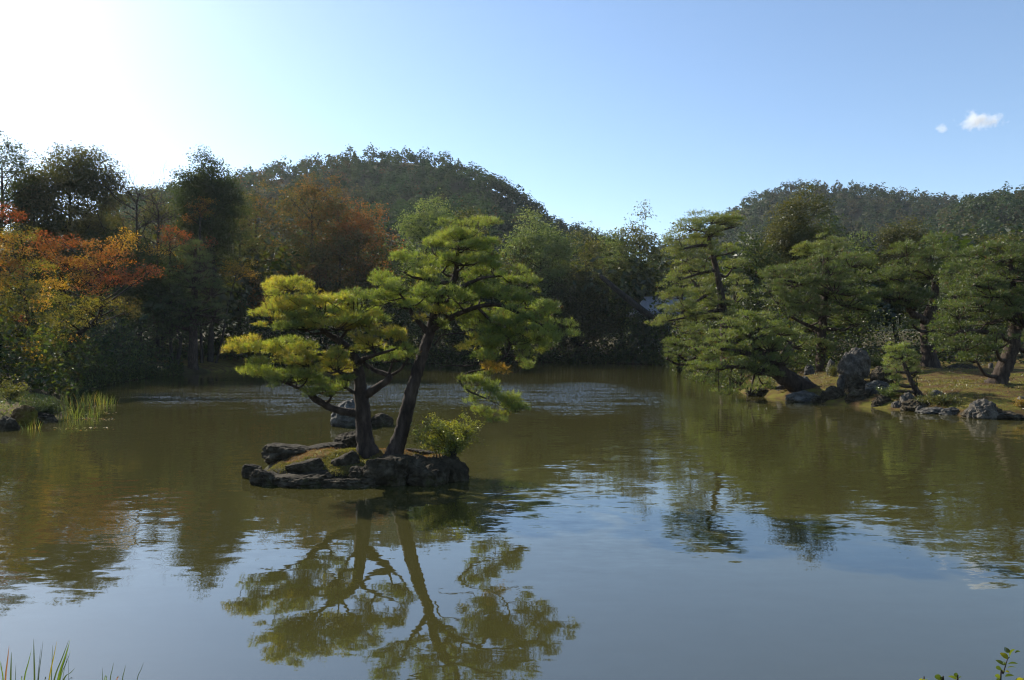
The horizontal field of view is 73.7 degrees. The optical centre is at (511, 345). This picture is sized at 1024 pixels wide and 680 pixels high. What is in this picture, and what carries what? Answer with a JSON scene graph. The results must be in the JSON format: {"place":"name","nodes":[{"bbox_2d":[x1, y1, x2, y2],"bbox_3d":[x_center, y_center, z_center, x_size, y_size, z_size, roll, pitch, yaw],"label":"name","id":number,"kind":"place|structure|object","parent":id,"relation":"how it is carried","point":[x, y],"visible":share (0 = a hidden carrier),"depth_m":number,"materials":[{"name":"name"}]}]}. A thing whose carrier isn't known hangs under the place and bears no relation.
{"place":"outdoors","nodes":[
{"label":"outdoors","id":0,"kind":"place"},
{"bbox_2d":[264,448,440,478],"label":"islet ground","id":1,"kind":"structure","parent":0,"point":[341,476],"depth_m":12.57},
{"bbox_2d":[241,464,261,478],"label":"rock","id":2,"kind":"object","parent":1,"relation":"on","point":[247,470],"visible":0.5,"depth_m":12.39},
{"bbox_2d":[249,469,277,485],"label":"rock","id":3,"kind":"object","parent":1,"relation":"on","point":[260,477],"visible":0.54,"depth_m":11.75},
{"bbox_2d":[261,443,308,464],"bbox_3d":[-4.357,2.190,13.400,1.115,0.565,0.780,0,0,0],"label":"rock","id":4,"kind":"object","parent":1,"relation":"on","point":[272,453],"visible":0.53,"depth_m":13.13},
{"bbox_2d":[272,470,332,487],"bbox_3d":[-3.617,2.405,11.850,1.152,0.437,0.691,0,0,0],"label":"rock","id":5,"kind":"object","parent":1,"relation":"on","point":[305,479],"visible":0.7,"depth_m":11.64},
{"bbox_2d":[285,458,323,473],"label":"rock","id":6,"kind":"object","parent":1,"relation":"on","point":[311,464],"visible":0.73,"depth_m":12.02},
{"bbox_2d":[220,274,420,458],"bbox_3d":[-3.535,0.441,12.928,3.765,3.771,1.996,0,0,0],"label":"pine tree","id":7,"kind":"object","parent":1,"relation":"on","point":[302,357],"visible":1,"depth_m":12.77,"materials":[{"name":"green plant"}]},
{"bbox_2d":[305,441,347,451],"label":"rock","id":8,"kind":"object","parent":1,"relation":"on","point":[339,445],"visible":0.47,"depth_m":13.38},
{"bbox_2d":[331,450,359,465],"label":"rock","id":9,"kind":"object","parent":1,"relation":"on","point":[349,458],"visible":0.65,"depth_m":12.26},
{"bbox_2d":[334,430,356,447],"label":"rock","id":10,"kind":"object","parent":1,"relation":"on","point":[348,439],"visible":0.46,"depth_m":13.76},
{"bbox_2d":[320,478,380,487],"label":"rock","id":11,"kind":"object","parent":1,"relation":"on","point":[351,483],"visible":0.62,"depth_m":11.56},
{"bbox_2d":[268,447,432,475],"bbox_3d":[-2.923,2.122,13.034,3.172,0.390,2.153,0,0,0],"label":"islet moss","id":12,"kind":"object","parent":1,"relation":"on","point":[334,451],"visible":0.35,"depth_m":12.54,"materials":[{"name":"green plant"}]},
{"bbox_2d":[269,447,441,465],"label":"fallen needles","id":13,"kind":"object","parent":1,"relation":"on","point":[312,455],"visible":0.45,"depth_m":12.94,"materials":[{"name":"brown plant"}]},
{"bbox_2d":[348,466,364,477],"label":"rock","id":14,"kind":"object","parent":1,"relation":"on","point":[356,471],"visible":0.42,"depth_m":11.77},
{"bbox_2d":[363,454,411,485],"bbox_3d":[-2.149,2.303,11.950,0.882,0.756,0.706,0,0,0],"label":"rock","id":15,"kind":"object","parent":1,"relation":"on","point":[390,469],"visible":0.7,"depth_m":11.69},
{"bbox_2d":[406,454,449,486],"bbox_3d":[-1.512,2.301,11.950,0.840,0.766,0.672,0,0,0],"label":"rock","id":16,"kind":"object","parent":1,"relation":"on","point":[422,470],"visible":0.72,"depth_m":11.78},
{"bbox_2d":[409,404,486,456],"bbox_3d":[-1.177,1.698,12.563,1.324,1.107,1.512,0,0,-22],"label":"shrub","id":17,"kind":"object","parent":1,"relation":"on","point":[448,442],"visible":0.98,"depth_m":12.45,"materials":[{"name":"green plant"}]},
{"bbox_2d":[440,454,469,481],"bbox_3d":[-1.048,2.354,12.250,0.574,0.818,0.459,0,0,0],"label":"rock","id":18,"kind":"object","parent":1,"relation":"on","point":[459,469],"visible":0.51,"depth_m":12.14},
{"bbox_2d":[361,214,583,455],"bbox_3d":[-0.725,-0.073,12.633,4.184,4.908,1.589,0,0,8],"label":"pine tree","id":19,"kind":"object","parent":1,"relation":"on","point":[489,350],"visible":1,"depth_m":12.50,"materials":[{"name":"green plant"}]},
{"bbox_2d":[0,162,1004,338],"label":"hill","id":20,"kind":"structure","parent":0,"point":[455,188],"depth_m":330.52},
{"bbox_2d":[95,142,624,278],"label":"hillside forest","id":21,"kind":"object","parent":20,"relation":"on","point":[455,174],"visible":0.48,"depth_m":330.76,"materials":[{"name":"plant"}]},
{"bbox_2d":[0,362,1023,679],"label":"pond water","id":22,"kind":"structure","parent":0,"point":[620,522],"depth_m":8.42,"materials":[{"name":"liquid"}]},
{"bbox_2d":[0,416,19,429],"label":"rock","id":23,"kind":"object","parent":22,"relation":"in","point":[8,423],"visible":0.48,"depth_m":19.46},
{"bbox_2d":[11,405,37,424],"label":"rock","id":24,"kind":"object","parent":22,"relation":"in","point":[26,414],"visible":0.85,"depth_m":20.71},
{"bbox_2d":[330,399,355,426],"bbox_3d":[-4.876,2.154,20.600,1.202,1.098,1.081,0,0,0],"label":"rock","id":25,"kind":"object","parent":22,"relation":"in","point":[337,420],"visible":0.4,"depth_m":20.17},
{"bbox_2d":[371,412,393,425],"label":"rock","id":26,"kind":"object","parent":22,"relation":"in","point":[381,419],"visible":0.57,"depth_m":20.40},
{"bbox_2d":[0,331,1023,418],"bbox_3d":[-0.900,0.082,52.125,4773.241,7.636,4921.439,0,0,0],"label":"ground","id":27,"kind":"structure","parent":0,"point":[226,364],"depth_m":30.36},
{"bbox_2d":[0,374,30,400],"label":"shrub","id":28,"kind":"object","parent":27,"relation":"on","point":[13,391],"visible":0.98,"depth_m":24.00,"materials":[{"name":"green plant"}]},
{"bbox_2d":[0,131,51,307],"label":"broadleaf tree","id":29,"kind":"object","parent":27,"relation":"on","point":[12,171],"visible":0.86,"depth_m":61.83,"materials":[{"name":"green plant"}]},
{"bbox_2d":[0,388,59,413],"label":"shrub","id":30,"kind":"object","parent":27,"relation":"on","point":[24,397],"visible":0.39,"depth_m":24.65,"materials":[{"name":"green plant"}]},
{"bbox_2d":[0,201,63,385],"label":"maple tree","id":31,"kind":"object","parent":27,"relation":"on","point":[22,274],"visible":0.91,"depth_m":31.97,"materials":[{"name":"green plant"}]},
{"bbox_2d":[2,172,76,333],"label":"broadleaf tree","id":32,"kind":"object","parent":27,"relation":"on","point":[38,255],"visible":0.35,"depth_m":63.56,"materials":[{"name":"green plant"}]},
{"bbox_2d":[16,395,70,415],"bbox_3d":[-15.206,2.033,22.023,1.557,0.983,1.280,0,0,0],"label":"shrub","id":33,"kind":"object","parent":27,"relation":"on","point":[44,407],"visible":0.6,"depth_m":21.90,"materials":[{"name":"green plant"}]},
{"bbox_2d":[37,412,57,422],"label":"rock","id":34,"kind":"object","parent":27,"relation":"on","point":[44,417],"visible":0.41,"depth_m":21.45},
{"bbox_2d":[45,642,73,679],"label":"iris clump","id":35,"kind":"object","parent":27,"relation":"on","point":[59,673],"visible":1,"depth_m":3.13,"materials":[{"name":"green plant"}]},
{"bbox_2d":[0,140,144,331],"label":"broadleaf tree","id":36,"kind":"object","parent":27,"relation":"on","point":[64,181],"visible":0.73,"depth_m":64.32,"materials":[{"name":"green plant"}]},
{"bbox_2d":[0,279,183,399],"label":"undergrowth","id":37,"kind":"object","parent":27,"relation":"on","point":[95,374],"visible":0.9,"depth_m":38.90,"materials":[{"name":"green plant"}]},
{"bbox_2d":[18,225,166,366],"bbox_3d":[-23.857,-2.513,39.087,8.658,9.349,5.023,0,0,0],"label":"maple tree","id":38,"kind":"object","parent":27,"relation":"on","point":[100,307],"visible":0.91,"depth_m":38.67,"materials":[{"name":"orange plant"}]},
{"bbox_2d":[67,222,167,341],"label":"broadleaf tree","id":39,"kind":"object","parent":27,"relation":"on","point":[133,268],"visible":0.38,"depth_m":58.89,"materials":[{"name":"green plant"}]},
{"bbox_2d":[78,153,179,352],"bbox_3d":[-35.784,-8.106,64.135,9.126,19.271,13.962,0,0,-18],"label":"bare tree","id":40,"kind":"object","parent":27,"relation":"on","point":[136,218],"visible":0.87,"depth_m":63.77,"materials":[{"name":"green plant"}]},
{"bbox_2d":[108,175,197,353],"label":"bare tree","id":41,"kind":"object","parent":27,"relation":"on","point":[158,233],"visible":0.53,"depth_m":69.50,"materials":[{"name":"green plant"}]},
{"bbox_2d":[125,186,192,350],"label":"broadleaf tree","id":42,"kind":"object","parent":27,"relation":"on","point":[161,212],"visible":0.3,"depth_m":75.59,"materials":[{"name":"green plant"}]},
{"bbox_2d":[129,243,222,364],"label":"broadleaf tree","id":43,"kind":"object","parent":27,"relation":"on","point":[176,288],"visible":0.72,"depth_m":60.08,"materials":[{"name":"green plant"}]},
{"bbox_2d":[136,224,217,362],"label":"maple tree","id":44,"kind":"object","parent":27,"relation":"on","point":[169,239],"visible":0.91,"depth_m":60.90,"materials":[{"name":"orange plant"}]},
{"bbox_2d":[1,297,354,366],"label":"undergrowth","id":45,"kind":"object","parent":27,"relation":"on","point":[175,348],"visible":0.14,"depth_m":64.81,"materials":[{"name":"green plant"}]},
{"bbox_2d":[148,239,234,369],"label":"pine tree","id":46,"kind":"object","parent":27,"relation":"on","point":[195,284],"visible":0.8,"depth_m":60.69,"materials":[{"name":"green plant"}]},
{"bbox_2d":[178,196,219,362],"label":"maple tree","id":47,"kind":"object","parent":27,"relation":"on","point":[203,213],"visible":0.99,"depth_m":64.94,"materials":[{"name":"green plant"}]},
{"bbox_2d":[159,144,258,361],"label":"broadleaf tree","id":48,"kind":"object","parent":27,"relation":"on","point":[221,220],"visible":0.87,"depth_m":67.07,"materials":[{"name":"green plant"}]},
{"bbox_2d":[203,190,271,356],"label":"broadleaf tree","id":49,"kind":"object","parent":27,"relation":"on","point":[254,247],"visible":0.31,"depth_m":77.78,"materials":[{"name":"green plant"}]},
{"bbox_2d":[215,257,260,362],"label":"maple tree","id":50,"kind":"object","parent":27,"relation":"on","point":[246,272],"visible":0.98,"depth_m":66.93,"materials":[{"name":"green plant"}]},
{"bbox_2d":[240,275,274,336],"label":"maple tree","id":51,"kind":"object","parent":27,"relation":"on","point":[257,304],"visible":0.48,"depth_m":73.72,"materials":[{"name":"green plant"}]},
{"bbox_2d":[228,175,299,321],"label":"broadleaf tree","id":52,"kind":"object","parent":27,"relation":"on","point":[261,204],"visible":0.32,"depth_m":91.85,"materials":[{"name":"green plant"}]},
{"bbox_2d":[266,169,361,342],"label":"broadleaf tree","id":53,"kind":"object","parent":27,"relation":"on","point":[310,222],"visible":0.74,"depth_m":87.04,"materials":[{"name":"green plant"}]},
{"bbox_2d":[297,262,345,348],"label":"maple tree","id":54,"kind":"object","parent":27,"relation":"on","point":[319,281],"visible":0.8,"depth_m":81.81,"materials":[{"name":"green plant"}]},
{"bbox_2d":[299,225,389,349],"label":"broadleaf tree","id":55,"kind":"object","parent":27,"relation":"on","point":[333,248],"visible":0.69,"depth_m":84.21,"materials":[{"name":"green plant"}]},
{"bbox_2d":[310,195,407,351],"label":"broadleaf tree","id":56,"kind":"object","parent":27,"relation":"on","point":[362,224],"visible":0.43,"depth_m":89.20,"materials":[{"name":"brown plant"}]},
{"bbox_2d":[340,238,430,359],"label":"broadleaf tree","id":57,"kind":"object","parent":27,"relation":"on","point":[398,319],"visible":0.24,"depth_m":89.43,"materials":[{"name":"green plant"}]},
{"bbox_2d":[392,188,461,358],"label":"broadleaf tree","id":58,"kind":"object","parent":27,"relation":"on","point":[426,230],"visible":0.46,"depth_m":95.30,"materials":[{"name":"green plant"}]},
{"bbox_2d":[444,205,499,355],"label":"broadleaf tree","id":59,"kind":"object","parent":27,"relation":"on","point":[465,216],"visible":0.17,"depth_m":99.54,"materials":[{"name":"green plant"}]},
{"bbox_2d":[428,265,528,354],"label":"broadleaf tree","id":60,"kind":"object","parent":27,"relation":"on","point":[458,326],"visible":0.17,"depth_m":97.86,"materials":[{"name":"green plant"}]},
{"bbox_2d":[185,264,772,372],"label":"undergrowth","id":61,"kind":"object","parent":27,"relation":"on","point":[631,353],"visible":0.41,"depth_m":89.57,"materials":[{"name":"green plant"}]},
{"bbox_2d":[0,214,1023,328],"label":"woodland","id":62,"kind":"object","parent":27,"relation":"on","point":[276,267],"visible":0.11,"depth_m":77.83,"materials":[{"name":"green plant"}]},
{"bbox_2d":[474,243,566,351],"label":"broadleaf tree","id":63,"kind":"object","parent":27,"relation":"on","point":[531,267],"visible":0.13,"depth_m":99.99,"materials":[{"name":"green plant"}]},
{"bbox_2d":[496,203,578,330],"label":"broadleaf tree","id":64,"kind":"object","parent":27,"relation":"on","point":[553,250],"visible":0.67,"depth_m":100.61,"materials":[{"name":"green plant"}]},
{"bbox_2d":[543,265,629,355],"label":"broadleaf tree","id":65,"kind":"object","parent":27,"relation":"on","point":[582,314],"visible":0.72,"depth_m":98.19,"materials":[{"name":"green plant"}]},
{"bbox_2d":[555,220,622,347],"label":"broadleaf tree","id":66,"kind":"object","parent":27,"relation":"on","point":[586,259],"visible":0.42,"depth_m":103.44,"materials":[{"name":"green plant"}]},
{"bbox_2d":[582,226,666,347],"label":"broadleaf tree","id":67,"kind":"object","parent":27,"relation":"on","point":[612,243],"visible":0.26,"depth_m":106.53,"materials":[{"name":"green plant"}]},
{"bbox_2d":[599,274,673,348],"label":"leaning trunk","id":68,"kind":"object","parent":27,"relation":"on","point":[634,304],"visible":0.62,"depth_m":92.69,"materials":[{"name":"brown plant"}]},
{"bbox_2d":[610,199,668,307],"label":"broadleaf tree","id":69,"kind":"object","parent":27,"relation":"on","point":[636,230],"visible":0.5,"depth_m":105.36,"materials":[{"name":"green plant"}]},
{"bbox_2d":[623,312,669,351],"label":"broadleaf tree","id":70,"kind":"object","parent":27,"relation":"on","point":[639,319],"visible":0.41,"depth_m":92.59,"materials":[{"name":"green plant"}]},
{"bbox_2d":[626,297,691,350],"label":"wooden hall","id":71,"kind":"structure","parent":27,"relation":"on","point":[647,302],"depth_m":98.44,"materials":[{"name":"white paint"}]},
{"bbox_2d":[659,212,714,322],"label":"broadleaf tree","id":72,"kind":"object","parent":27,"relation":"on","point":[677,266],"visible":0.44,"depth_m":81.83,"materials":[{"name":"green plant"}]},
{"bbox_2d":[659,323,719,373],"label":"pine tree","id":73,"kind":"object","parent":27,"relation":"on","point":[693,342],"visible":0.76,"depth_m":49.59,"materials":[{"name":"green plant"}]},
{"bbox_2d":[644,207,751,364],"bbox_3d":[12.537,-3.982,45.724,8.115,10.835,3.866,0,0,-13],"label":"pine tree","id":74,"kind":"object","parent":27,"relation":"on","point":[719,220],"visible":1,"depth_m":45.57,"materials":[{"name":"green plant"}]},
{"bbox_2d":[702,279,782,346],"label":"broadleaf tree","id":75,"kind":"object","parent":27,"relation":"on","point":[748,299],"visible":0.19,"depth_m":53.40,"materials":[{"name":"green plant"}]},
{"bbox_2d":[683,307,817,395],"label":"pine tree","id":76,"kind":"object","parent":27,"relation":"on","point":[772,365],"visible":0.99,"depth_m":30.73,"materials":[{"name":"green plant"}]},
{"bbox_2d":[722,222,792,316],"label":"broadleaf tree","id":77,"kind":"object","parent":27,"relation":"on","point":[769,256],"visible":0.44,"depth_m":57.63,"materials":[{"name":"green plant"}]},
{"bbox_2d":[681,295,880,387],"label":"undergrowth","id":78,"kind":"object","parent":27,"relation":"on","point":[686,373],"visible":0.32,"depth_m":38.77,"materials":[{"name":"green plant"}]},
{"bbox_2d":[754,180,843,354],"bbox_3d":[25.223,-6.780,62.164,8.524,16.579,7.019,0,0,0],"label":"broadleaf tree","id":79,"kind":"object","parent":27,"relation":"on","point":[789,234],"visible":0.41,"depth_m":61.20,"materials":[{"name":"green plant"}]},
{"bbox_2d":[785,390,817,401],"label":"rock","id":80,"kind":"object","parent":27,"relation":"on","point":[803,396],"visible":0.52,"depth_m":29.36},
{"bbox_2d":[752,244,880,371],"bbox_3d":[16.523,-1.898,36.524,7.367,7.268,3.945,0,0,0],"label":"pine tree","id":81,"kind":"object","parent":27,"relation":"on","point":[823,290],"visible":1,"depth_m":36.43,"materials":[{"name":"green plant"}]},
{"bbox_2d":[788,231,853,298],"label":"pine tree","id":82,"kind":"object","parent":27,"relation":"on","point":[807,248],"visible":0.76,"depth_m":45.79,"materials":[{"name":"green plant"}]},
{"bbox_2d":[801,207,857,270],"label":"broadleaf tree","id":83,"kind":"object","parent":27,"relation":"on","point":[836,230],"visible":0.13,"depth_m":63.87,"materials":[{"name":"green plant"}]},
{"bbox_2d":[774,259,886,357],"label":"broadleaf tree","id":84,"kind":"object","parent":27,"relation":"on","point":[851,317],"visible":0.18,"depth_m":49.17,"materials":[{"name":"green plant"}]},
{"bbox_2d":[820,386,845,402],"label":"rock","id":85,"kind":"object","parent":27,"relation":"on","point":[831,392],"visible":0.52,"depth_m":28.41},
{"bbox_2d":[837,352,862,381],"bbox_3d":[15.130,1.101,30.600,1.049,1.664,0.860,0,0,0],"label":"rock","id":86,"kind":"object","parent":27,"relation":"on","point":[849,365],"visible":0.65,"depth_m":30.34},
{"bbox_2d":[844,374,866,392],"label":"rock","id":87,"kind":"object","parent":27,"relation":"on","point":[855,381],"visible":0.52,"depth_m":28.70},
{"bbox_2d":[844,389,873,403],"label":"rock","id":88,"kind":"object","parent":27,"relation":"on","point":[856,394],"visible":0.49,"depth_m":27.44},
{"bbox_2d":[835,225,883,347],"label":"broadleaf tree","id":89,"kind":"object","parent":27,"relation":"on","point":[863,233],"visible":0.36,"depth_m":63.66,"materials":[{"name":"green plant"}]},
{"bbox_2d":[849,348,870,377],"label":"rock","id":90,"kind":"object","parent":27,"relation":"on","point":[862,355],"visible":0.52,"depth_m":31.25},
{"bbox_2d":[711,295,1023,376],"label":"undergrowth","id":91,"kind":"object","parent":27,"relation":"on","point":[953,354],"visible":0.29,"depth_m":41.55,"materials":[{"name":"green plant"}]},
{"bbox_2d":[865,380,891,393],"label":"rock","id":92,"kind":"object","parent":27,"relation":"on","point":[872,386],"visible":0.5,"depth_m":27.78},
{"bbox_2d":[869,366,892,384],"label":"rock","id":93,"kind":"object","parent":27,"relation":"on","point":[878,373],"visible":0.44,"depth_m":29.12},
{"bbox_2d":[746,366,1023,402],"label":"bank moss","id":94,"kind":"object","parent":27,"relation":"on","point":[940,381],"visible":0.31,"depth_m":27.79,"materials":[{"name":"green plant"}]},
{"bbox_2d":[754,365,1023,409],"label":"bank litter","id":95,"kind":"object","parent":27,"relation":"on","point":[938,379],"visible":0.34,"depth_m":29.47,"materials":[{"name":"brown plant"}]},
{"bbox_2d":[881,340,923,396],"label":"pine tree","id":96,"kind":"object","parent":27,"relation":"on","point":[912,361],"visible":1,"depth_m":26.11,"materials":[{"name":"green plant"}]},
{"bbox_2d":[866,214,939,346],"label":"broadleaf tree","id":97,"kind":"object","parent":27,"relation":"on","point":[895,233],"visible":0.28,"depth_m":61.60,"materials":[{"name":"green plant"}]},
{"bbox_2d":[900,399,930,411],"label":"rock","id":98,"kind":"object","parent":27,"relation":"on","point":[909,405],"visible":0.44,"depth_m":25.02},
{"bbox_2d":[862,230,971,368],"bbox_3d":[20.763,-2.348,34.840,6.188,7.275,3.382,0,0,0],"label":"pine tree","id":99,"kind":"object","parent":27,"relation":"on","point":[930,359],"visible":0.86,"depth_m":34.58,"materials":[{"name":"green plant"}]},
{"bbox_2d":[921,388,963,406],"bbox_3d":[15.487,1.897,24.532,1.331,0.786,1.620,0,0,34],"label":"shrub","id":100,"kind":"object","parent":27,"relation":"on","point":[943,399],"visible":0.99,"depth_m":24.55,"materials":[{"name":"green plant"}]},
{"bbox_2d":[897,256,1023,358],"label":"broadleaf tree","id":101,"kind":"object","parent":27,"relation":"on","point":[948,298],"visible":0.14,"depth_m":45.33,"materials":[{"name":"green plant"}]},
{"bbox_2d":[923,235,1023,383],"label":"pine tree","id":102,"kind":"object","parent":27,"relation":"on","point":[1012,312],"visible":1,"depth_m":26.47,"materials":[{"name":"green plant"}]},
{"bbox_2d":[964,398,998,418],"bbox_3d":[15.630,2.340,22.700,1.023,1.196,0.915,0,0,0],"label":"rock","id":103,"kind":"object","parent":27,"relation":"on","point":[983,408],"visible":0.57,"depth_m":22.45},
{"bbox_2d":[946,231,1023,343],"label":"broadleaf tree","id":104,"kind":"object","parent":27,"relation":"on","point":[1002,251],"visible":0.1,"depth_m":55.31,"materials":[{"name":"green plant"}]},
{"bbox_2d":[995,647,1019,679],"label":"leafy sprig","id":105,"kind":"object","parent":27,"relation":"on","point":[1005,656],"visible":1,"depth_m":3.00,"materials":[{"name":"green plant"}]},
{"bbox_2d":[997,410,1021,419],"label":"rock","id":106,"kind":"object","parent":27,"relation":"on","point":[1006,414],"visible":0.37,"depth_m":22.26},
{"bbox_2d":[0,0,1023,260],"label":"sky","id":107,"kind":"structure","parent":0,"point":[596,109],"materials":[{"name":"blue"}]},
{"bbox_2d":[687,191,980,324],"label":"hill","id":108,"kind":"structure","parent":0,"point":[855,217],"depth_m":525.61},
{"bbox_2d":[645,178,972,275],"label":"hillside forest","id":109,"kind":"object","parent":108,"relation":"on","point":[927,204],"visible":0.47,"depth_m":530.36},
{"bbox_2d":[938,212,1022,245],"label":"hill","id":110,"kind":"structure","parent":0,"point":[1005,222],"depth_m":330.56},
{"bbox_2d":[881,181,1023,259],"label":"hillside forest","id":111,"kind":"object","parent":110,"relation":"on","point":[989,209],"visible":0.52,"depth_m":334.22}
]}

